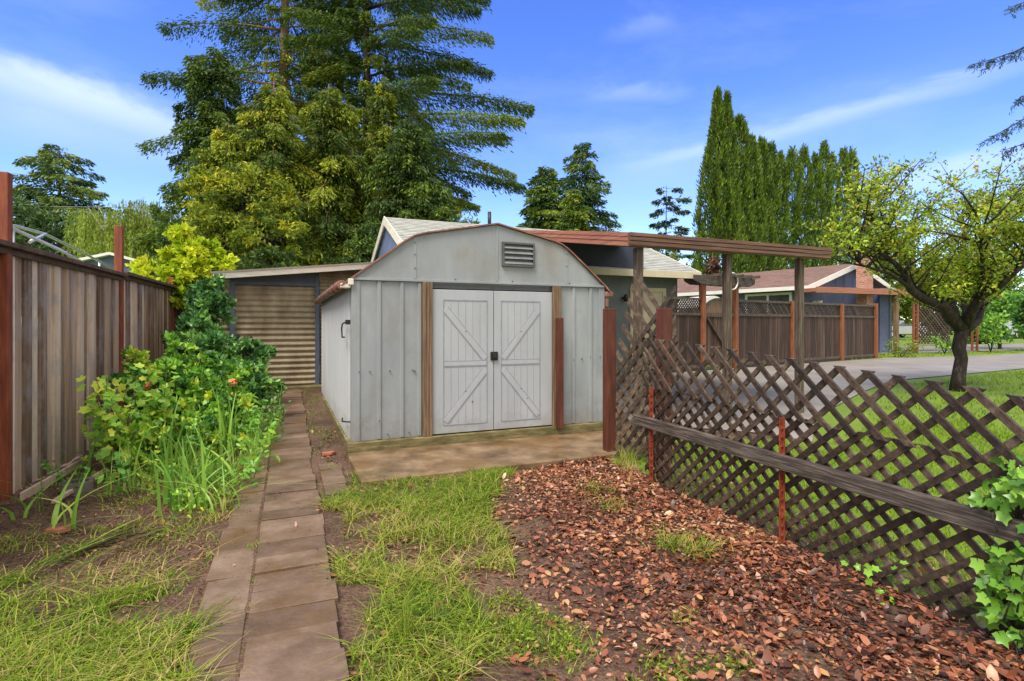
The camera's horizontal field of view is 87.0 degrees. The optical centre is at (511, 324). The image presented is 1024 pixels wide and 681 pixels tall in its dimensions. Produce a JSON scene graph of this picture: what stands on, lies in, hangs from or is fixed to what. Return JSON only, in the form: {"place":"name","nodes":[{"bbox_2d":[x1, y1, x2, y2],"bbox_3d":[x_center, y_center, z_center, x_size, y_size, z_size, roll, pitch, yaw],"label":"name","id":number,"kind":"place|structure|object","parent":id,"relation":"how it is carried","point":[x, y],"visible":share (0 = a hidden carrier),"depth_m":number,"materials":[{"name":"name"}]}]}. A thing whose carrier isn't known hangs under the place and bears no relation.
{"place":"outdoors","nodes":[
{"label":"outdoors","id":0,"kind":"place"},
{"bbox_2d":[180,389,349,680],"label":"path","id":1,"kind":"structure","parent":0,"point":[290,597],"depth_m":2.89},
{"bbox_2d":[235,398,276,680],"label":"joint soil","id":2,"kind":"structure","parent":1,"relation":"on","point":[243,647],"depth_m":2.83,"materials":[{"name":"soil"}]},
{"bbox_2d":[0,326,1023,680],"bbox_3d":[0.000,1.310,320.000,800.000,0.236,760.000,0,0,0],"label":"ground","id":3,"kind":"structure","parent":0,"point":[348,596],"depth_m":3.14,"materials":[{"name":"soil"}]},
{"bbox_2d":[0,459,77,519],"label":"iris clump","id":4,"kind":"object","parent":3,"relation":"on","point":[26,512],"visible":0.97,"depth_m":3.96,"materials":[{"name":"green plant"}]},
{"bbox_2d":[20,458,86,500],"bbox_3d":[-4.011,1.340,4.757,0.025,0.090,1.121,0,0,-18],"label":"plank","id":5,"kind":"object","parent":3,"relation":"on","point":[29,492],"visible":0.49,"depth_m":4.58,"materials":[{"name":"grey wood"}]},
{"bbox_2d":[13,176,102,279],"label":"evergreen tree","id":6,"kind":"object","parent":3,"relation":"on","point":[23,211],"visible":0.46,"depth_m":33.74,"materials":[{"name":"green plant"}]},
{"bbox_2d":[11,143,115,317],"bbox_3d":[-32.126,-5.541,38.267,10.918,13.852,11.358,0,0,0],"label":"fir tree","id":7,"kind":"object","parent":3,"relation":"on","point":[51,171],"visible":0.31,"depth_m":37.29,"materials":[{"name":"green plant"}]},
{"bbox_2d":[13,224,113,269],"bbox_3d":[-7.090,-0.073,8.830,0.945,2.706,8.037,0,0,-21],"label":"pipe frame","id":8,"kind":"object","parent":3,"relation":"on","point":[33,238],"visible":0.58,"depth_m":7.75,"materials":[{"name":"metal"}]},
{"bbox_2d":[42,419,109,485],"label":"iris clump","id":9,"kind":"object","parent":3,"relation":"on","point":[88,465],"visible":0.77,"depth_m":4.85,"materials":[{"name":"green plant"}]},
{"bbox_2d":[60,476,93,497],"bbox_3d":[-3.587,1.360,4.456,0.210,0.140,0.190,0,0,-37],"label":"concrete block","id":10,"kind":"object","parent":3,"relation":"on","point":[88,485],"depth_m":4.41,"materials":[{"name":"concrete"}]},
{"bbox_2d":[34,468,134,533],"bbox_3d":[-3.035,1.195,3.853,1.429,0.391,0.529,0,0,27],"label":"iris clump","id":11,"kind":"object","parent":3,"relation":"on","point":[56,517],"visible":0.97,"depth_m":3.71,"materials":[{"name":"green plant"}]},
{"bbox_2d":[0,171,177,499],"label":"board fence","id":12,"kind":"object","parent":3,"relation":"on","point":[94,320],"visible":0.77,"depth_m":5.14,"materials":[{"name":"brown wood"}]},
{"bbox_2d":[23,517,165,577],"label":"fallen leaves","id":13,"kind":"object","parent":3,"relation":"on","point":[63,557],"visible":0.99,"depth_m":3.21,"materials":[{"name":"green plant"}]},
{"bbox_2d":[75,362,158,477],"bbox_3d":[-3.794,0.892,5.165,0.614,1.054,1.083,0,0,-40],"label":"leafy vine","id":14,"kind":"object","parent":3,"relation":"on","point":[111,438],"visible":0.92,"depth_m":4.99,"materials":[{"name":"green plant"}]},
{"bbox_2d":[79,252,155,273],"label":"cottage","id":15,"kind":"structure","parent":3,"relation":"on","point":[107,258],"depth_m":23.90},
{"bbox_2d":[59,197,182,263],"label":"willow tree","id":16,"kind":"object","parent":3,"relation":"on","point":[130,221],"visible":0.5,"depth_m":25.71,"materials":[{"name":"green plant"}]},
{"bbox_2d":[96,433,176,495],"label":"iris clump","id":17,"kind":"object","parent":3,"relation":"on","point":[134,482],"visible":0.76,"depth_m":4.51,"materials":[{"name":"green plant"}]},
{"bbox_2d":[121,371,186,453],"bbox_3d":[-3.846,0.930,5.821,0.692,0.938,1.215,0,0,-34],"label":"leafy vine","id":18,"kind":"object","parent":3,"relation":"on","point":[155,394],"visible":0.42,"depth_m":5.58,"materials":[{"name":"green plant"}]},
{"bbox_2d":[137,200,190,257],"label":"evergreen tree","id":19,"kind":"object","parent":3,"relation":"on","point":[157,216],"visible":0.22,"depth_m":21.82,"materials":[{"name":"green plant"}]},
{"bbox_2d":[40,377,290,524],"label":"bed weeds","id":20,"kind":"object","parent":3,"relation":"on","point":[273,424],"visible":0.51,"depth_m":4.93,"materials":[{"name":"green plant"}]},
{"bbox_2d":[141,414,189,504],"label":"iris clump","id":21,"kind":"object","parent":3,"relation":"on","point":[166,492],"visible":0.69,"depth_m":4.14,"materials":[{"name":"green plant"}]},
{"bbox_2d":[134,395,196,464],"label":"iris clump","id":22,"kind":"object","parent":3,"relation":"on","point":[165,435],"visible":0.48,"depth_m":5.43,"materials":[{"name":"green plant"}]},
{"bbox_2d":[118,438,242,515],"bbox_3d":[-2.605,1.119,4.126,0.783,0.544,0.693,0,0,0],"label":"iris clump","id":23,"kind":"object","parent":3,"relation":"on","point":[190,491],"visible":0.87,"depth_m":4.06,"materials":[{"name":"green plant"}]},
{"bbox_2d":[125,221,240,311],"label":"ornamental tree","id":24,"kind":"object","parent":3,"relation":"on","point":[184,262],"visible":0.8,"depth_m":9.77,"materials":[{"name":"yellow plant"}]},
{"bbox_2d":[108,330,260,450],"bbox_3d":[-3.739,0.776,6.091,1.558,1.425,1.541,0,0,0],"label":"rose bush","id":25,"kind":"object","parent":3,"relation":"on","point":[190,369],"visible":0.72,"depth_m":6.04,"materials":[{"name":"green plant"}]},
{"bbox_2d":[150,46,244,267],"bbox_3d":[-11.696,-4.719,20.893,3.823,12.200,3.468,0,0,-35],"label":"fir tree","id":26,"kind":"object","parent":3,"relation":"on","point":[207,115],"visible":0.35,"depth_m":20.48,"materials":[{"name":"green plant"}]},
{"bbox_2d":[169,422,235,493],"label":"iris clump","id":27,"kind":"object","parent":3,"relation":"on","point":[208,468],"visible":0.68,"depth_m":4.47,"materials":[{"name":"green plant"}]},
{"bbox_2d":[150,411,255,471],"bbox_3d":[-2.916,1.103,5.279,0.814,0.577,1.455,0,0,24],"label":"iris clump","id":28,"kind":"object","parent":3,"relation":"on","point":[190,454],"visible":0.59,"depth_m":5.04,"materials":[{"name":"green plant"}]},
{"bbox_2d":[160,272,285,405],"bbox_3d":[-4.366,0.298,8.100,1.574,2.315,2.909,0,0,-32],"label":"camellia bush","id":29,"kind":"object","parent":3,"relation":"on","point":[202,329],"visible":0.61,"depth_m":8.15,"materials":[{"name":"green plant"}]},
{"bbox_2d":[209,381,246,457],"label":"iris clump","id":30,"kind":"object","parent":3,"relation":"on","point":[222,421],"visible":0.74,"depth_m":5.64,"materials":[{"name":"green plant"}]},
{"bbox_2d":[189,122,279,269],"bbox_3d":[-8.813,-2.479,16.968,3.816,7.808,3.661,0,0,0],"label":"redwood tree","id":31,"kind":"object","parent":3,"relation":"on","point":[223,141],"visible":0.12,"depth_m":16.59,"materials":[{"name":"green plant"}]},
{"bbox_2d":[175,147,312,267],"bbox_3d":[-7.779,-2.056,15.945,4.067,6.886,3.139,0,0,0],"label":"bay tree","id":32,"kind":"object","parent":3,"relation":"on","point":[246,236],"visible":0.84,"depth_m":15.33,"materials":[{"name":"green plant"}]},
{"bbox_2d":[127,0,362,251],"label":"redwood tree","id":33,"kind":"object","parent":3,"relation":"on","point":[285,74],"visible":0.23,"depth_m":21.84,"materials":[{"name":"green plant"}]},
{"bbox_2d":[208,244,299,270],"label":"shrub","id":34,"kind":"object","parent":3,"relation":"on","point":[280,259],"visible":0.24,"depth_m":14.28,"materials":[{"name":"green plant"}]},
{"bbox_2d":[164,458,343,512],"bbox_3d":[-1.950,1.207,3.905,0.926,0.351,1.480,0,0,-44],"label":"iris clump","id":35,"kind":"object","parent":3,"relation":"on","point":[216,498],"visible":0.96,"depth_m":4.05,"materials":[{"name":"green plant"}]},
{"bbox_2d":[205,79,331,267],"bbox_3d":[-7.669,-2.930,17.429,5.368,10.049,4.791,0,0,13],"label":"redwood tree","id":36,"kind":"object","parent":3,"relation":"on","point":[275,129],"visible":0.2,"depth_m":17.02,"materials":[{"name":"green plant"}]},
{"bbox_2d":[211,262,371,388],"bbox_3d":[-4.298,-0.006,11.677,3.540,2.572,3.570,0,0,-23],"label":"lean to","id":37,"kind":"object","parent":3,"relation":"on","point":[280,309],"visible":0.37,"depth_m":10.33,"materials":[{"name":"brown wood"}]},
{"bbox_2d":[235,285,314,385],"bbox_3d":[-4.499,0.205,10.285,1.482,1.950,0.036,0,0,-23],"label":"door panel","id":38,"kind":"structure","parent":37,"relation":"in","point":[282,317],"depth_m":10.34,"materials":[{"name":"beige metal"}]},
{"bbox_2d":[279,84,377,265],"bbox_3d":[-6.236,-2.813,18.649,5.694,10.802,5.230,0,0,0],"label":"redwood tree","id":39,"kind":"object","parent":3,"relation":"on","point":[331,154],"visible":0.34,"depth_m":17.94,"materials":[{"name":"green plant"}]},
{"bbox_2d":[290,0,380,177],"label":"redwood tree","id":40,"kind":"object","parent":3,"relation":"on","point":[296,68],"visible":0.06,"depth_m":22.64,"materials":[{"name":"green plant"}]},
{"bbox_2d":[319,216,380,264],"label":"shrub","id":41,"kind":"object","parent":3,"relation":"on","point":[366,251],"visible":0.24,"depth_m":17.21,"materials":[{"name":"green plant"}]},
{"bbox_2d":[0,429,735,680],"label":"soil crumbs","id":42,"kind":"object","parent":3,"relation":"on","point":[581,669],"visible":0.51,"depth_m":3.17,"materials":[{"name":"brown soil"}]},
{"bbox_2d":[343,76,412,251],"bbox_3d":[-4.687,-3.690,19.587,3.497,10.554,4.106,0,0,0],"label":"redwood tree","id":43,"kind":"object","parent":3,"relation":"on","point":[379,111],"visible":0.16,"depth_m":19.17,"materials":[{"name":"green plant"}]},
{"bbox_2d":[0,391,760,680],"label":"ground weeds","id":44,"kind":"object","parent":3,"relation":"on","point":[481,647],"visible":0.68,"depth_m":2.46,"materials":[{"name":"green plant"}]},
{"bbox_2d":[0,388,762,680],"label":"grass","id":45,"kind":"structure","parent":3,"relation":"on","point":[62,667],"depth_m":2.62,"materials":[{"name":"green plant"}]},
{"bbox_2d":[378,588,425,648],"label":"grass tuft","id":46,"kind":"object","parent":3,"relation":"on","point":[404,626],"visible":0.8,"depth_m":2.36,"materials":[{"name":"green plant"}]},
{"bbox_2d":[281,0,534,222],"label":"redwood tree","id":47,"kind":"object","parent":3,"relation":"on","point":[427,81],"visible":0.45,"depth_m":20.91,"materials":[{"name":"green plant"}]},
{"bbox_2d":[357,117,458,242],"bbox_3d":[-3.631,-2.491,18.951,5.681,9.484,5.251,0,0,0],"label":"fir tree","id":48,"kind":"object","parent":3,"relation":"on","point":[402,162],"visible":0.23,"depth_m":18.23,"materials":[{"name":"green plant"}]},
{"bbox_2d":[379,203,480,226],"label":"shrub","id":49,"kind":"object","parent":3,"relation":"on","point":[436,213],"visible":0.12,"depth_m":17.99,"materials":[{"name":"green plant"}]},
{"bbox_2d":[0,428,1023,680],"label":"leaf litter","id":50,"kind":"object","parent":3,"relation":"on","point":[864,646],"visible":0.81,"depth_m":2.76,"materials":[{"name":"brown plant"}]},
{"bbox_2d":[347,430,686,488],"bbox_3d":[0.114,1.407,5.779,3.500,0.145,1.100,0,0,-23],"label":"concrete pad","id":51,"kind":"object","parent":3,"relation":"on","point":[535,452],"visible":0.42,"depth_m":5.47,"materials":[{"name":"beige concrete"}]},
{"bbox_2d":[314,223,612,452],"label":"garden shed","id":52,"kind":"structure","parent":51,"relation":"on","point":[426,336],"depth_m":6.20,"materials":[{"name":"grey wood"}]},
{"bbox_2d":[433,289,492,433],"bbox_3d":[-0.554,0.415,6.146,0.728,1.615,0.038,0,0,-23],"label":"door","id":53,"kind":"structure","parent":52,"relation":"in","point":[462,319],"depth_m":6.13,"materials":[{"name":"white wood"}]},
{"bbox_2d":[493,291,551,428],"bbox_3d":[0.135,0.415,6.439,0.755,1.615,0.038,0,0,-23],"label":"door","id":54,"kind":"structure","parent":52,"relation":"in","point":[522,321],"depth_m":6.42,"materials":[{"name":"white wood"}]},
{"bbox_2d":[556,318,563,428],"bbox_3d":[0.578,0.588,6.524,0.072,1.335,0.070,0,0,-23],"label":"wooden post","id":55,"kind":"object","parent":52,"relation":"attached to","point":[559,373],"visible":1,"depth_m":6.49,"materials":[{"name":"brown wood"}]},
{"bbox_2d":[603,308,615,451],"bbox_3d":[1.032,0.655,5.720,0.105,1.650,0.105,0,0,-23],"label":"wooden post","id":56,"kind":"object","parent":51,"relation":"on","point":[609,373],"visible":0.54,"depth_m":5.68,"materials":[{"name":"brown wood"}]},
{"bbox_2d":[493,609,555,644],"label":"grass tuft","id":57,"kind":"object","parent":3,"relation":"on","point":[519,623],"visible":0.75,"depth_m":2.46,"materials":[{"name":"green plant"}]},
{"bbox_2d":[371,212,701,372],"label":"house","id":58,"kind":"structure","parent":3,"relation":"on","point":[611,267],"depth_m":13.34,"materials":[{"name":"grey paint"}]},
{"bbox_2d":[643,292,661,369],"bbox_3d":[3.416,0.155,13.585,0.887,1.950,0.030,0,0,-23],"label":"door","id":59,"kind":"structure","parent":58,"relation":"in","point":[657,295],"depth_m":13.60,"materials":[{"name":"wood"}]},
{"bbox_2d":[515,165,565,229],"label":"spruce tree","id":60,"kind":"object","parent":3,"relation":"on","point":[540,211],"visible":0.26,"depth_m":51.04,"materials":[{"name":"green plant"}]},
{"bbox_2d":[512,622,602,676],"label":"grass tuft","id":61,"kind":"object","parent":3,"relation":"on","point":[554,648],"visible":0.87,"depth_m":2.29,"materials":[{"name":"green plant"}]},
{"bbox_2d":[553,189,592,230],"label":"spruce tree","id":62,"kind":"object","parent":3,"relation":"on","point":[580,217],"visible":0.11,"depth_m":45.53,"materials":[{"name":"green plant"}]},
{"bbox_2d":[558,142,621,231],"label":"spruce tree","id":63,"kind":"object","parent":3,"relation":"on","point":[588,195],"visible":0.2,"depth_m":57.13,"materials":[{"name":"green plant"}]},
{"bbox_2d":[607,444,642,465],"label":"grass tuft","id":64,"kind":"object","parent":3,"relation":"on","point":[623,457],"visible":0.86,"depth_m":5.27,"materials":[{"name":"plant"}]},
{"bbox_2d":[615,270,676,462],"bbox_3d":[1.332,0.539,5.401,0.637,2.188,0.037,0,0,37],"label":"lattice screen","id":65,"kind":"object","parent":3,"relation":"on","point":[633,376],"visible":0.52,"depth_m":5.46,"materials":[{"name":"brown wood"}]},
{"bbox_2d":[656,308,671,480],"bbox_3d":[1.370,0.667,4.860,0.105,1.625,0.105,0,0,-23],"label":"wooden post","id":66,"kind":"object","parent":3,"relation":"on","point":[664,323],"visible":0.48,"depth_m":4.81,"materials":[{"name":"brown wood"}]},
{"bbox_2d":[629,513,704,552],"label":"grass tuft","id":67,"kind":"object","parent":3,"relation":"on","point":[673,543],"visible":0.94,"depth_m":3.29,"materials":[{"name":"plant"}]},
{"bbox_2d":[648,186,697,261],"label":"cedar tree","id":68,"kind":"object","parent":3,"relation":"on","point":[668,224],"visible":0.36,"depth_m":47.78,"materials":[{"name":"green plant"}]},
{"bbox_2d":[666,528,758,563],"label":"grass tuft","id":69,"kind":"object","parent":3,"relation":"on","point":[697,548],"visible":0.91,"depth_m":3.18,"materials":[{"name":"green plant"}]},
{"bbox_2d":[690,86,749,274],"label":"cypress tree","id":70,"kind":"object","parent":3,"relation":"on","point":[712,155],"visible":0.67,"depth_m":33.49,"materials":[{"name":"green plant"}]},
{"bbox_2d":[684,273,759,368],"bbox_3d":[5.501,-0.016,14.270,2.546,2.592,0.900,0,0,-33],"label":"garden arbor","id":71,"kind":"object","parent":3,"relation":"on","point":[702,281],"visible":0.64,"depth_m":14.02,"materials":[{"name":"brown wood"}]},
{"bbox_2d":[706,298,733,364],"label":"garden gate","id":72,"kind":"structure","parent":71,"relation":"attached to","point":[714,322],"depth_m":14.13,"materials":[{"name":"brown wood"}]},
{"bbox_2d":[706,89,750,272],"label":"cypress tree","id":73,"kind":"object","parent":3,"relation":"on","point":[729,113],"visible":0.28,"depth_m":34.27,"materials":[{"name":"green plant"}]},
{"bbox_2d":[719,113,761,272],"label":"cypress tree","id":74,"kind":"object","parent":3,"relation":"on","point":[743,136],"visible":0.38,"depth_m":34.84,"materials":[{"name":"green plant"}]},
{"bbox_2d":[734,132,769,271],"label":"cypress tree","id":75,"kind":"object","parent":3,"relation":"on","point":[758,187],"visible":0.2,"depth_m":35.55,"materials":[{"name":"green plant"}]},
{"bbox_2d":[484,457,1023,680],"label":"chips","id":76,"kind":"object","parent":3,"relation":"on","point":[834,582],"visible":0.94,"depth_m":2.83,"materials":[{"name":"brown wood"}]},
{"bbox_2d":[749,135,781,270],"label":"cypress tree","id":77,"kind":"object","parent":3,"relation":"on","point":[762,143],"visible":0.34,"depth_m":36.37,"materials":[{"name":"green plant"}]},
{"bbox_2d":[664,296,877,372],"bbox_3d":[8.291,0.270,16.064,10.910,2.020,0.130,0,0,-33],"label":"privacy fence","id":78,"kind":"object","parent":3,"relation":"on","point":[836,335],"visible":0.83,"depth_m":16.03,"materials":[{"name":"brown wood"}]},
{"bbox_2d":[760,139,786,270],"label":"cypress tree","id":79,"kind":"object","parent":3,"relation":"on","point":[777,177],"visible":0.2,"depth_m":37.13,"materials":[{"name":"green plant"}]},
{"bbox_2d":[768,150,794,269],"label":"cypress tree","id":80,"kind":"object","parent":3,"relation":"on","point":[786,211],"visible":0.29,"depth_m":37.78,"materials":[{"name":"green plant"}]},
{"bbox_2d":[677,252,892,351],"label":"house","id":81,"kind":"structure","parent":3,"relation":"on","point":[776,285],"depth_m":22.67,"materials":[{"name":"blue"}]},
{"bbox_2d":[745,292,791,313],"bbox_3d":[10.683,-0.590,22.538,0.060,1.440,2.050,0,0,-34],"label":"window","id":82,"kind":"structure","parent":81,"relation":"in","point":[781,296],"depth_m":22.41,"materials":[{"name":"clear glass"}]},
{"bbox_2d":[778,145,808,268],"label":"cypress tree","id":83,"kind":"object","parent":3,"relation":"on","point":[793,163],"visible":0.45,"depth_m":38.46,"materials":[{"name":"green plant"}]},
{"bbox_2d":[790,142,818,268],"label":"cypress tree","id":84,"kind":"object","parent":3,"relation":"on","point":[808,181],"visible":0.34,"depth_m":39.17,"materials":[{"name":"green plant"}]},
{"bbox_2d":[805,151,830,266],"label":"cypress tree","id":85,"kind":"object","parent":3,"relation":"on","point":[819,175],"visible":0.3,"depth_m":39.91,"materials":[{"name":"green plant"}]},
{"bbox_2d":[812,139,839,265],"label":"cypress tree","id":86,"kind":"object","parent":3,"relation":"on","point":[824,151],"visible":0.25,"depth_m":40.71,"materials":[{"name":"green plant"}]},
{"bbox_2d":[633,338,1023,649],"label":"lattice fence","id":87,"kind":"object","parent":3,"relation":"on","point":[922,503],"visible":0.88,"depth_m":2.99,"materials":[{"name":"brown wood"}]},
{"bbox_2d":[819,151,846,264],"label":"cypress tree","id":88,"kind":"object","parent":3,"relation":"on","point":[838,183],"visible":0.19,"depth_m":41.34,"materials":[{"name":"green plant"}]},
{"bbox_2d":[833,146,855,264],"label":"cypress tree","id":89,"kind":"object","parent":3,"relation":"on","point":[844,159],"visible":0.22,"depth_m":42.12,"materials":[{"name":"green plant"}]},
{"bbox_2d":[845,146,861,263],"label":"cypress tree","id":90,"kind":"object","parent":3,"relation":"on","point":[852,153],"visible":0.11,"depth_m":42.90,"materials":[{"name":"green plant"}]},
{"bbox_2d":[841,556,909,604],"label":"leafy vine","id":91,"kind":"object","parent":3,"relation":"on","point":[868,571],"visible":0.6,"depth_m":2.67,"materials":[{"name":"green plant"}]},
{"bbox_2d":[804,287,977,352],"bbox_3d":[15.969,-0.069,22.399,10.178,2.697,0.850,0,0,-21],"label":"porch cover","id":92,"kind":"object","parent":3,"relation":"on","point":[835,290],"visible":0.51,"depth_m":21.89,"materials":[{"name":"brown wood"}]},
{"bbox_2d":[892,284,911,325],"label":"tree","id":93,"kind":"object","parent":3,"relation":"on","point":[905,311],"visible":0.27,"depth_m":41.64,"materials":[{"name":"green plant"}]},
{"bbox_2d":[883,335,926,356],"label":"young shrub","id":94,"kind":"object","parent":3,"relation":"on","point":[896,351],"visible":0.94,"depth_m":19.48,"materials":[{"name":"green plant"}]},
{"bbox_2d":[797,151,1023,391],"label":"fruit tree","id":95,"kind":"object","parent":3,"relation":"on","point":[980,280],"visible":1,"depth_m":9.11,"materials":[{"name":"green plant"}]},
{"bbox_2d":[915,304,949,343],"bbox_3d":[23.602,0.080,30.300,2.502,2.400,0.122,0,0,-15],"label":"trellis panel","id":96,"kind":"object","parent":3,"relation":"on","point":[938,327],"visible":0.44,"depth_m":30.23,"materials":[{"name":"brown wood"}]},
{"bbox_2d":[959,269,1023,348],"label":"shrub","id":97,"kind":"object","parent":3,"relation":"on","point":[1004,303],"visible":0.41,"depth_m":25.65,"materials":[{"name":"green plant"}]},
{"bbox_2d":[975,306,1011,351],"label":"young shrub","id":98,"kind":"object","parent":3,"relation":"on","point":[993,334],"visible":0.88,"depth_m":22.79,"materials":[{"name":"green plant"}]},
{"bbox_2d":[965,454,1023,658],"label":"ivy plant","id":99,"kind":"object","parent":3,"relation":"on","point":[995,612],"visible":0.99,"depth_m":2.23,"materials":[{"name":"green plant"}]},
{"bbox_2d":[966,2,1023,172],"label":"overhanging tree","id":100,"kind":"object","parent":3,"relation":"on","point":[1019,122],"visible":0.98,"depth_m":9.94,"materials":[{"name":"green plant"}]},
{"bbox_2d":[1007,294,1023,338],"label":"shrub","id":101,"kind":"object","parent":3,"relation":"on","point":[1018,317],"visible":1,"depth_m":24.11,"materials":[{"name":"green plant"}]},
{"bbox_2d":[0,0,1023,325],"label":"sky","id":102,"kind":"structure","parent":0,"point":[635,81],"materials":[{"name":"blue"}]},
{"bbox_2d":[616,353,1023,441],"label":"driveway","id":103,"kind":"structure","parent":0,"point":[885,369],"depth_m":12.67,"materials":[{"name":"grey concrete"}]},
{"bbox_2d":[524,230,831,431],"bbox_3d":[2.004,-0.295,9.651,3.526,3.450,5.348,0,0,-23],"label":"patio cover","id":104,"kind":"object","parent":103,"relation":"on","point":[640,241],"visible":0.77,"depth_m":7.28,"materials":[{"name":"brown wood"}]},
{"bbox_2d":[704,252,720,274],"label":"hanging plant","id":105,"kind":"object","parent":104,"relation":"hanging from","point":[716,268],"visible":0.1,"depth_m":30.84,"materials":[{"name":"red plant"}]},
{"bbox_2d":[633,347,1023,617],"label":"lawn","id":106,"kind":"structure","parent":0,"point":[994,428],"depth_m":5.56,"materials":[{"name":"green plant"}]},
{"bbox_2d":[892,344,1023,349],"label":"road","id":107,"kind":"structure","parent":0,"point":[932,347],"depth_m":28.80,"materials":[{"name":"asphalt"}]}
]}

